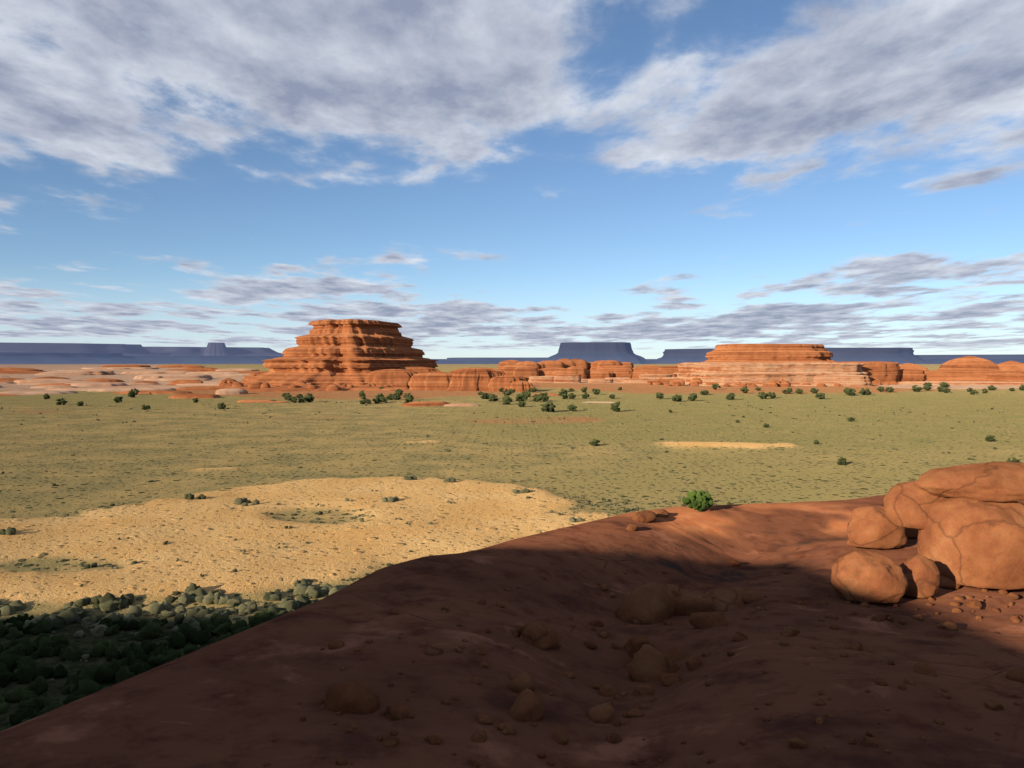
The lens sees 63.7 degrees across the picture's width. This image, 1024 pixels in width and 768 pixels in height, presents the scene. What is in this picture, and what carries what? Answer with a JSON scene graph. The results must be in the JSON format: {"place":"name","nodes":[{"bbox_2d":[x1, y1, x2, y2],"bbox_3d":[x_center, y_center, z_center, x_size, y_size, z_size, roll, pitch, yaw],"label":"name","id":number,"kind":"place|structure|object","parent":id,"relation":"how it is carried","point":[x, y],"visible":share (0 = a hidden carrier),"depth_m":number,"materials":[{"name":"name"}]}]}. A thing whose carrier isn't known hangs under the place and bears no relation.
{"place":"outdoors","nodes":[
{"label":"outdoors","id":0,"kind":"place"},
{"bbox_2d":[0,352,155,363],"bbox_3d":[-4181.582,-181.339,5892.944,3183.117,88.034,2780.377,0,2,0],"label":"mesa","id":1,"kind":"structure","parent":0,"point":[54,358],"depth_m":6037.27,"materials":[{"name":"blue stone"}]},
{"bbox_2d":[0,342,162,355],"bbox_3d":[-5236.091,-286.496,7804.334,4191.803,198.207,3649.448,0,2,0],"label":"mesa","id":2,"kind":"structure","parent":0,"point":[132,350],"depth_m":7786.20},
{"bbox_2d":[123,356,282,363],"bbox_3d":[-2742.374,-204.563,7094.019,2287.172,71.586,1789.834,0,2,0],"label":"mesa","id":3,"kind":"structure","parent":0,"point":[206,359],"depth_m":6627.78,"materials":[{"name":"blue stone"}]},
{"bbox_2d":[144,347,283,355],"bbox_3d":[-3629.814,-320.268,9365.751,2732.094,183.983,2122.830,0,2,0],"label":"mesa","id":4,"kind":"structure","parent":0,"point":[200,351],"depth_m":8900.85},
{"bbox_2d":[436,357,547,363],"bbox_3d":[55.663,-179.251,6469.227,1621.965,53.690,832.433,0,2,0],"label":"mesa","id":5,"kind":"structure","parent":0,"point":[477,360],"depth_m":6184.11,"materials":[{"name":"blue stone"}]},
{"bbox_2d":[0,364,1023,731],"bbox_3d":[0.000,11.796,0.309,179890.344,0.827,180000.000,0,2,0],"label":"terrain","id":6,"kind":"structure","parent":0,"point":[494,456],"depth_m":93.72,"materials":[{"name":"green plant"}]},
{"bbox_2d":[0,610,277,728],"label":"shrubs","id":7,"kind":"object","parent":6,"relation":"on","point":[17,659],"visible":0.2,"depth_m":33.42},
{"bbox_2d":[203,342,229,355],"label":"butte","id":8,"kind":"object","parent":6,"relation":"on","point":[215,349],"depth_m":8754.70,"materials":[{"name":"blue stone"}]},
{"bbox_2d":[0,367,614,406],"bbox_3d":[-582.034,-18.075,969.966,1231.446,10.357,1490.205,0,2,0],"label":"rock outcrops","id":9,"kind":"object","parent":6,"relation":"on","point":[151,375],"visible":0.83,"depth_m":445.84,"materials":[{"name":"stone"}]},
{"bbox_2d":[0,401,1018,698],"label":"shrubs","id":10,"kind":"object","parent":6,"relation":"on","point":[76,611],"visible":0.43,"depth_m":40.49,"materials":[{"name":"green plant"}]},
{"bbox_2d":[0,494,1023,767],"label":"slickrock","id":11,"kind":"structure","parent":6,"relation":"on","point":[230,700],"depth_m":7.04,"materials":[{"name":"red stone"}]},
{"bbox_2d":[263,509,1023,766],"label":"loose rocks","id":12,"kind":"object","parent":11,"relation":"on","point":[650,603],"visible":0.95,"depth_m":8.10,"materials":[{"name":"stone"}]},
{"bbox_2d":[682,490,712,511],"bbox_3d":[4.126,2.598,18.383,0.705,0.501,0.650,0,2,0],"label":"shrub","id":13,"kind":"object","parent":11,"relation":"on","point":[694,499],"depth_m":18.18,"materials":[{"name":"green plant"}]},
{"bbox_2d":[831,461,1023,603],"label":"boulder","id":14,"kind":"object","parent":11,"relation":"on","point":[964,524],"visible":1,"depth_m":11.96,"materials":[{"name":"stone"}]},
{"bbox_2d":[0,319,1023,406],"bbox_3d":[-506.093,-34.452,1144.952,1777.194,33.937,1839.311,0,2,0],"label":"rock formations","id":15,"kind":"object","parent":6,"relation":"on","point":[358,354],"visible":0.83,"depth_m":405.23,"materials":[{"name":"stone"}]},
{"bbox_2d":[46,388,1023,441],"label":"juniper trunks","id":16,"kind":"object","parent":6,"relation":"on","point":[616,411],"visible":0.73,"depth_m":259.68,"materials":[{"name":"brown wood"}]},
{"bbox_2d":[43,376,1023,464],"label":"trees","id":17,"kind":"object","parent":16,"relation":"on","point":[507,400],"visible":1,"depth_m":267.43,"materials":[{"name":"green plant"}]},
{"bbox_2d":[221,377,895,390],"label":"rock outcrops","id":18,"kind":"object","parent":6,"relation":"on","point":[695,381],"visible":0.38,"depth_m":406.92,"materials":[{"name":"red stone"}]},
{"bbox_2d":[528,362,1023,386],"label":"banded rock formations","id":19,"kind":"object","parent":6,"relation":"on","point":[799,373],"visible":0.88,"depth_m":421.91,"materials":[{"name":"stone"}]},
{"bbox_2d":[0,0,1023,358],"label":"sky","id":20,"kind":"structure","parent":0,"point":[476,178],"materials":[{"name":"blue"}]},
{"bbox_2d":[433,359,656,363],"bbox_3d":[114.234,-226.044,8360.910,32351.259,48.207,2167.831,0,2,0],"label":"ridge horizon","id":21,"kind":"structure","parent":0,"point":[650,361],"depth_m":7596.20,"materials":[{"name":"blue stone"}]},
{"bbox_2d":[545,342,648,363],"bbox_3d":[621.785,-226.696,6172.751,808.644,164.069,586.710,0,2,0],"label":"mesa","id":22,"kind":"structure","parent":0,"point":[598,351],"depth_m":5989.46,"materials":[{"name":"blue stone"}]},
{"bbox_2d":[652,348,925,363],"bbox_3d":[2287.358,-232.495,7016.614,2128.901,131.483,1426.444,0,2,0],"label":"mesa","id":23,"kind":"structure","parent":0,"point":[898,355],"depth_m":6404.19,"materials":[{"name":"blue stone"}]},
{"bbox_2d":[914,354,1023,363],"bbox_3d":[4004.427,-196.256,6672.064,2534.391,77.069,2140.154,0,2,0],"label":"mesa","id":24,"kind":"structure","parent":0,"point":[942,359],"depth_m":6321.50,"materials":[{"name":"blue stone"}]}
]}

